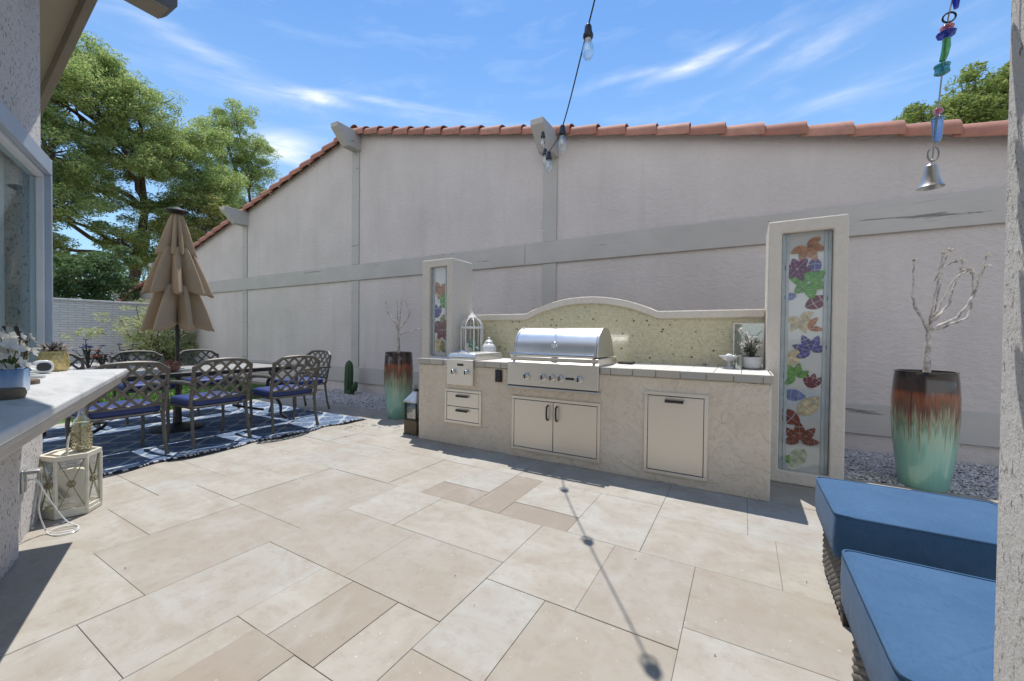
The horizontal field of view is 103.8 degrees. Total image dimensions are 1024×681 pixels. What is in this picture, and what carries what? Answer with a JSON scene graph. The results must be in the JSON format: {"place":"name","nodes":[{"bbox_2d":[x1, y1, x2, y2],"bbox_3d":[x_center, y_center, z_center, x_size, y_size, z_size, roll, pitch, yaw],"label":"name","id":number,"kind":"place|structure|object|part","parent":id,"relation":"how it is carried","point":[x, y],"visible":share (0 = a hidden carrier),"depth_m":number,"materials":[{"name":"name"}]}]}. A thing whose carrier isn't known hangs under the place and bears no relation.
{"place":"outdoors","nodes":[
{"label":"outdoors","id":0,"kind":"place"},
{"bbox_2d":[157,360,180,371],"bbox_3d":[-3.945,0.290,4.616,0.220,0.143,0.220,1,1,30],"label":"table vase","id":1,"kind":"object","parent":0,"point":[174,367],"visible":0.73,"depth_m":4.61,"materials":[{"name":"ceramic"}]},
{"bbox_2d":[58,378,312,423],"bbox_3d":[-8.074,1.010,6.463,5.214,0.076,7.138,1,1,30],"label":"lawn","id":2,"kind":"structure","parent":0,"point":[122,398],"depth_m":7.82,"materials":[{"name":"green plant"}]},
{"bbox_2d":[240,379,322,391],"bbox_3d":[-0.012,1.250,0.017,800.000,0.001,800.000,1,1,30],"label":"ground","id":3,"kind":"structure","parent":0,"point":[257,382],"depth_m":9.83,"materials":[{"name":"stone"}]},
{"bbox_2d":[53,244,142,301],"bbox_3d":[-13.939,-1.154,12.304,2.266,4.196,4.528,1,1,30],"label":"evergreen shrub","id":4,"kind":"object","parent":3,"relation":"on","point":[93,263],"visible":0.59,"depth_m":12.69,"materials":[{"name":"green plant"}]},
{"bbox_2d":[53,226,146,296],"bbox_3d":[-21.026,-4.720,15.547,4.809,11.208,10.603,1,1,30],"label":"cedar tree","id":5,"kind":"object","parent":3,"relation":"on","point":[121,273],"visible":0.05,"depth_m":18.31,"materials":[{"name":"green plant"}]},
{"bbox_2d":[53,298,166,364],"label":"block wall","id":6,"kind":"structure","parent":3,"relation":"on","point":[72,316],"depth_m":11.29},
{"bbox_2d":[40,31,253,290],"bbox_3d":[-16.133,-5.719,16.757,5.201,13.229,10.253,1,1,30],"label":"pine tree","id":7,"kind":"object","parent":3,"relation":"on","point":[155,149],"visible":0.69,"depth_m":15.94,"materials":[{"name":"green plant"}]},
{"bbox_2d":[173,190,229,248],"bbox_3d":[-13.960,-2.967,18.558,2.600,7.658,3.292,1,1,30],"label":"broadleaf tree","id":8,"kind":"object","parent":3,"relation":"on","point":[209,223],"visible":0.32,"depth_m":18.07,"materials":[{"name":"green plant"}]},
{"bbox_2d":[187,97,283,208],"bbox_3d":[-15.585,-6.338,22.895,3.455,14.266,5.615,1,1,30],"label":"pine tree","id":9,"kind":"object","parent":3,"relation":"on","point":[259,146],"visible":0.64,"depth_m":22.53,"materials":[{"name":"green plant"}]},
{"bbox_2d":[113,116,1007,467],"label":"wall","id":10,"kind":"structure","parent":3,"relation":"on","point":[339,238],"depth_m":5.57,"materials":[{"name":"paint"}]},
{"bbox_2d":[892,60,1009,123],"bbox_3d":[13.883,-3.333,11.208,6.360,9.126,3.453,1,1,21],"label":"ash tree","id":11,"kind":"object","parent":3,"relation":"on","point":[987,100],"visible":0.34,"depth_m":10.72,"materials":[{"name":"green plant"}]},
{"bbox_2d":[0,397,997,680],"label":"patio","id":12,"kind":"structure","parent":0,"point":[382,547],"depth_m":2.00,"materials":[{"name":"beige tile"}]},
{"bbox_2d":[40,431,102,519],"bbox_3d":[-2.925,0.868,2.662,0.276,0.529,0.286,1,1,30],"label":"cream lantern","id":13,"kind":"object","parent":12,"relation":"on","point":[71,494],"visible":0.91,"depth_m":2.62,"materials":[{"name":"wood"}]},
{"bbox_2d":[70,405,92,451],"bbox_3d":[-2.882,0.561,2.686,0.104,0.350,0.102,1,1,30],"label":"glass bottle","id":14,"kind":"object","parent":13,"relation":"on","point":[81,439],"visible":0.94,"depth_m":2.66,"materials":[{"name":"white"}]},
{"bbox_2d":[0,0,177,579],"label":"home","id":15,"kind":"object","parent":12,"relation":"on","point":[39,39],"visible":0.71,"depth_m":2.49,"materials":[{"name":"paint"}]},
{"bbox_2d":[0,101,52,363],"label":"window","id":16,"kind":"structure","parent":15,"relation":"in","point":[15,141],"depth_m":2.53,"materials":[{"name":"white plastic"}]},
{"bbox_2d":[20,467,42,493],"bbox_3d":[-2.774,0.806,2.319,0.074,0.130,0.070,0,1,-38],"label":"outlet box","id":17,"kind":"object","parent":15,"relation":"attached to","point":[25,472],"visible":0.99,"depth_m":2.29,"materials":[{"name":"silver metal"}]},
{"bbox_2d":[25,478,79,535],"bbox_3d":[-2.706,0.967,2.389,0.216,0.349,0.131,0,1,-13],"label":"power cord","id":18,"kind":"object","parent":17,"relation":"attached to","point":[46,495],"visible":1,"depth_m":2.36,"materials":[{"name":"white plastic"}]},
{"bbox_2d":[0,369,127,460],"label":"bar counter","id":19,"kind":"object","parent":15,"relation":"on","point":[51,399],"visible":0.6,"depth_m":1.43,"materials":[{"name":"stone"}]},
{"bbox_2d":[0,387,26,400],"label":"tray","id":20,"kind":"object","parent":19,"relation":"on","point":[10,393],"visible":1,"depth_m":1.40,"materials":[{"name":"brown wood"}]},
{"bbox_2d":[0,368,29,389],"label":"flower box","id":21,"kind":"object","parent":19,"relation":"on","point":[18,377],"visible":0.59,"depth_m":1.55,"materials":[{"name":"blue ceramic"}]},
{"bbox_2d":[0,331,38,369],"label":"white flowers","id":22,"kind":"object","parent":21,"relation":"on","point":[12,349],"visible":0.81,"depth_m":1.56,"materials":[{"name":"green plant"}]},
{"bbox_2d":[0,326,39,384],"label":"driftwood ornament","id":23,"kind":"object","parent":19,"relation":"on","point":[33,381],"visible":0.22,"depth_m":1.78,"materials":[{"name":"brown wood"}]},
{"bbox_2d":[30,375,45,377],"bbox_3d":[-2.428,0.183,2.051,0.095,0.013,0.014,1,1,12],"label":"pen","id":24,"kind":"object","parent":19,"relation":"on","point":[39,376],"visible":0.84,"depth_m":2.04,"materials":[{"name":"white plastic"}]},
{"bbox_2d":[32,360,53,372],"bbox_3d":[-2.641,0.147,2.258,0.065,0.072,0.080,1,1,30],"label":"desk clock","id":25,"kind":"object","parent":19,"relation":"on","point":[45,366],"visible":0.93,"depth_m":2.24,"materials":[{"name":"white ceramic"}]},
{"bbox_2d":[36,351,70,371],"bbox_3d":[-2.744,0.123,2.401,0.136,0.118,0.136,1,1,30],"label":"gold pot","id":26,"kind":"object","parent":19,"relation":"on","point":[60,360],"visible":0.66,"depth_m":2.37,"materials":[{"name":"metal"}]},
{"bbox_2d":[36,341,73,350],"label":"succulent","id":27,"kind":"object","parent":26,"relation":"on","point":[54,346],"visible":0.93,"depth_m":2.38,"materials":[{"name":"plant"}]},
{"bbox_2d":[43,401,366,486],"bbox_3d":[-4.053,1.073,4.872,2.840,0.032,3.275,1,1,30],"label":"outdoor rug","id":28,"kind":"object","parent":12,"relation":"on","point":[118,442],"visible":0.66,"depth_m":4.63,"materials":[{"name":"blue fabric"}]},
{"bbox_2d":[67,352,100,427],"bbox_3d":[-5.391,0.605,4.761,0.703,0.916,0.636,1,1,30],"label":"dining chair","id":29,"kind":"object","parent":28,"relation":"on","point":[80,359],"visible":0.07,"depth_m":5.09,"materials":[{"name":"beige metal"}]},
{"bbox_2d":[65,361,170,469],"bbox_3d":[-3.662,0.636,3.739,0.703,0.916,0.636,1,1,30],"label":"dining chair","id":30,"kind":"object","parent":28,"relation":"on","point":[111,409],"visible":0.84,"depth_m":3.65,"materials":[{"name":"beige metal"}]},
{"bbox_2d":[109,350,180,424],"bbox_3d":[-4.990,0.599,5.455,0.703,0.916,0.636,1,1,32],"label":"dining chair","id":31,"kind":"object","parent":28,"relation":"on","point":[139,385],"visible":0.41,"depth_m":5.47,"materials":[{"name":"beige metal"}]},
{"bbox_2d":[42,362,296,447],"bbox_3d":[-4.102,0.716,4.918,1.140,0.731,2.340,1,1,30],"label":"dining table","id":32,"kind":"object","parent":28,"relation":"on","point":[185,371],"visible":0.3,"depth_m":5.05,"materials":[{"name":"metal"}]},
{"bbox_2d":[140,207,214,433],"bbox_3d":[-4.082,-0.272,4.914,0.693,2.702,0.773,0,1,-42],"label":"patio umbrella","id":33,"kind":"object","parent":28,"relation":"on","point":[176,284],"visible":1,"depth_m":4.77,"materials":[{"name":"brown fabric"}]},
{"bbox_2d":[162,357,252,448],"bbox_3d":[-3.291,0.630,4.380,0.703,0.916,0.636,1,1,29],"label":"dining chair","id":34,"kind":"object","parent":28,"relation":"on","point":[195,399],"visible":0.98,"depth_m":4.23,"materials":[{"name":"beige metal"}]},
{"bbox_2d":[180,349,239,414],"bbox_3d":[-4.622,0.594,6.092,0.703,0.916,0.636,1,1,28],"label":"dining chair","id":35,"kind":"object","parent":28,"relation":"on","point":[205,379],"visible":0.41,"depth_m":6.10,"materials":[{"name":"beige metal"}]},
{"bbox_2d":[247,355,319,433],"bbox_3d":[-2.838,0.626,5.025,0.703,0.916,0.636,1,1,34],"label":"dining chair","id":36,"kind":"object","parent":28,"relation":"on","point":[272,391],"visible":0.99,"depth_m":4.87,"materials":[{"name":"beige metal"}]},
{"bbox_2d":[268,350,331,411],"bbox_3d":[-3.191,0.608,6.099,0.636,0.916,0.703,1,1,26],"label":"dining chair","id":37,"kind":"object","parent":28,"relation":"on","point":[310,381],"visible":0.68,"depth_m":6.19,"materials":[{"name":"beige metal"}]},
{"bbox_2d":[384,351,412,418],"bbox_3d":[-1.630,0.634,5.764,0.406,0.940,0.406,1,1,30],"label":"tall planter","id":38,"kind":"object","parent":12,"relation":"on","point":[398,377],"visible":0.94,"depth_m":5.60,"materials":[{"name":"ceramic"}]},
{"bbox_2d":[384,298,421,352],"bbox_3d":[-1.550,-0.157,5.768,0.665,0.934,0.123,1,1,13],"label":"bare tree","id":39,"kind":"object","parent":38,"relation":"in","point":[399,333],"visible":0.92,"depth_m":5.75,"materials":[{"name":"grey plant"}]},
{"bbox_2d":[403,386,418,435],"bbox_3d":[-1.163,0.828,4.860,0.225,0.588,0.225,1,1,30],"label":"silver lantern","id":40,"kind":"object","parent":12,"relation":"on","point":[411,425],"visible":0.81,"depth_m":4.79,"materials":[{"name":"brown metal"}]},
{"bbox_2d":[422,258,471,357],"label":"stucco column","id":41,"kind":"structure","parent":12,"relation":"on","point":[446,297],"depth_m":5.09,"materials":[{"name":"white paint"}]},
{"bbox_2d":[764,214,848,487],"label":"stucco column","id":42,"kind":"structure","parent":12,"relation":"on","point":[806,298],"depth_m":3.25,"materials":[{"name":"beige paint"}]},
{"bbox_2d":[815,477,997,626],"bbox_3d":[1.735,0.948,1.722,0.644,0.490,0.528,1,1,30],"label":"wicker ottoman","id":43,"kind":"object","parent":12,"relation":"on","point":[950,533],"visible":0.51,"depth_m":1.61,"materials":[{"name":"blue fabric"}]},
{"bbox_2d":[840,549,995,680],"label":"wicker ottoman","id":44,"kind":"object","parent":12,"relation":"on","point":[908,621],"visible":0.94,"depth_m":1.05,"materials":[{"name":"blue fabric"}]},
{"bbox_2d":[993,0,1023,680],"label":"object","id":45,"kind":"object","parent":12,"relation":"on","point":[1009,639],"visible":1,"depth_m":0.59,"materials":[{"name":"white paint"}]},
{"bbox_2d":[541,0,594,169],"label":"string lights","id":46,"kind":"object","parent":45,"relation":"hanging from","point":[588,35],"visible":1,"depth_m":2.99,"materials":[{"name":"black plastic"}]},
{"bbox_2d":[916,0,959,190],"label":"wind chime","id":47,"kind":"object","parent":45,"relation":"hanging from","point":[931,179],"visible":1,"depth_m":0.67,"materials":[{"name":"multicoloured metal"}]},
{"bbox_2d":[41,0,1010,300],"label":"sky","id":48,"kind":"structure","parent":0,"point":[307,66],"materials":[{"name":"blue"}]},
{"bbox_2d":[68,362,998,499],"bbox_3d":[-4.049,0.907,6.251,18.484,0.405,4.456,1,1,30],"label":"gravel bed","id":49,"kind":"object","parent":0,"point":[877,462],"visible":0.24,"depth_m":3.77,"materials":[{"name":"grey gravel"}]},
{"bbox_2d":[60,326,106,368],"bbox_3d":[-10.488,0.185,9.837,0.530,1.085,0.797,1,1,30],"label":"flowering plant","id":50,"kind":"object","parent":49,"relation":"on","point":[87,358],"visible":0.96,"depth_m":9.86,"materials":[{"name":"green plant"}]},
{"bbox_2d":[88,349,111,364],"bbox_3d":[-10.348,0.460,10.085,0.395,0.513,0.529,0,1,-35],"label":"flowering plant","id":51,"kind":"object","parent":49,"relation":"on","point":[100,357],"visible":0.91,"depth_m":10.06,"materials":[{"name":"red plant"}]},
{"bbox_2d":[344,360,357,393],"bbox_3d":[-3.170,0.744,7.944,0.395,0.690,0.167,1,1,36],"label":"cactus","id":52,"kind":"object","parent":49,"relation":"on","point":[350,387],"visible":0.94,"depth_m":7.95,"materials":[{"name":"green plant"}]},
{"bbox_2d":[890,369,961,492],"bbox_3d":[3.362,0.718,3.272,0.406,0.940,0.406,1,1,30],"label":"tall planter","id":53,"kind":"object","parent":49,"relation":"on","point":[926,414],"visible":1,"depth_m":3.14,"materials":[{"name":"ceramic"}]},
{"bbox_2d":[911,248,991,371],"bbox_3d":[3.534,-0.171,3.212,0.508,1.133,0.200,1,1,21],"label":"bare tree","id":54,"kind":"object","parent":53,"relation":"in","point":[934,316],"visible":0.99,"depth_m":3.24,"materials":[{"name":"grey plant"}]},
{"bbox_2d":[417,297,773,500],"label":"grill island","id":55,"kind":"structure","parent":0,"point":[677,403],"depth_m":3.68,"materials":[{"name":"paint"}]},
{"bbox_2d":[460,311,483,351],"bbox_3d":[-0.499,-0.081,5.012,0.302,0.570,0.302,1,1,30],"label":"birdcage lantern","id":56,"kind":"object","parent":55,"relation":"on","point":[468,346],"visible":0.88,"depth_m":4.97,"materials":[{"name":"white metal"}]},
{"bbox_2d":[447,350,502,385],"bbox_3d":[-0.423,0.289,4.526,0.365,0.374,0.646,1,1,30],"label":"side burner","id":57,"kind":"object","parent":55,"relation":"on","point":[461,368],"visible":0.99,"depth_m":4.30,"materials":[{"name":"silver metal"}]},
{"bbox_2d":[481,337,496,351],"bbox_3d":[-0.285,0.082,4.947,0.200,0.250,0.200,1,1,30],"label":"ceramic jar","id":58,"kind":"object","parent":55,"relation":"on","point":[488,345],"visible":0.81,"depth_m":4.88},
{"bbox_3d":[0.193,0.814,3.867,0.416,0.462,0.050,1,1,30],"label":"cabinet door","id":59,"kind":"part","parent":55,"relation":"part of","materials":[{"name":"beige metal"}]},
{"bbox_2d":[506,327,634,394],"bbox_3d":[0.577,0.168,3.979,1.097,0.596,0.716,1,1,30],"label":"gas grill","id":60,"kind":"object","parent":55,"relation":"in","point":[573,360],"visible":1,"depth_m":3.77,"materials":[{"name":"silver metal"}]},
{"bbox_3d":[0.560,0.820,3.654,0.421,0.462,0.050,1,1,30],"label":"cabinet door","id":61,"kind":"part","parent":55,"relation":"part of","materials":[{"name":"beige metal"}]},
{"bbox_3d":[1.308,0.762,3.231,0.419,0.609,0.034,1,1,30],"label":"access door","id":62,"kind":"part","parent":55,"relation":"part of","materials":[{"name":"beige metal"}]},
{"bbox_2d":[719,354,740,368],"bbox_3d":[1.919,0.181,3.536,0.176,0.131,0.175,1,1,30],"label":"pedestal dish","id":63,"kind":"object","parent":55,"relation":"on","point":[729,358],"visible":0.99,"depth_m":3.51,"materials":[{"name":"grey ceramic"}]},
{"bbox_2d":[733,323,764,368],"bbox_3d":[2.131,0.046,3.614,0.241,0.404,0.016,1,1,30],"label":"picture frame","id":64,"kind":"object","parent":55,"relation":"on","point":[763,341],"visible":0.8,"depth_m":3.58,"materials":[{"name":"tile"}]},
{"bbox_2d":[739,356,762,369],"bbox_3d":[2.077,0.196,3.491,0.176,0.107,0.176,1,1,30],"label":"flower pot","id":65,"kind":"object","parent":55,"relation":"on","point":[752,363],"visible":0.95,"depth_m":3.42,"materials":[{"name":"grey ceramic"}]},
{"bbox_2d":[737,327,763,356],"bbox_3d":[2.074,0.032,3.492,0.205,0.302,0.243,1,1,30],"label":"potted plant","id":66,"kind":"object","parent":65,"relation":"in","point":[750,343],"visible":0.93,"depth_m":3.49,"materials":[{"name":"white plant"}]},
{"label":"planting mound","id":67,"kind":"structure","parent":0,"visible":0},
{"bbox_2d":[111,343,136,361],"bbox_3d":[-10.135,0.397,10.415,0.609,0.655,0.432,1,1,-4],"label":"flowering plant","id":68,"kind":"object","parent":67,"relation":"on","point":[121,358],"visible":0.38,"depth_m":10.42,"materials":[{"name":"green plant"}]},
{"bbox_2d":[93,298,196,366],"bbox_3d":[-9.903,-0.173,11.164,1.618,1.974,2.530,1,1,30],"label":"feathery shrub","id":69,"kind":"object","parent":67,"relation":"on","point":[143,342],"visible":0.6,"depth_m":10.93,"materials":[{"name":"green plant"}]},
{"bbox_2d":[146,330,199,363],"bbox_3d":[-9.813,0.264,11.744,1.326,1.183,1.422,1,1,30],"label":"feathery shrub","id":70,"kind":"object","parent":67,"relation":"on","point":[188,343],"visible":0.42,"depth_m":11.63,"materials":[{"name":"green plant"}]}
]}

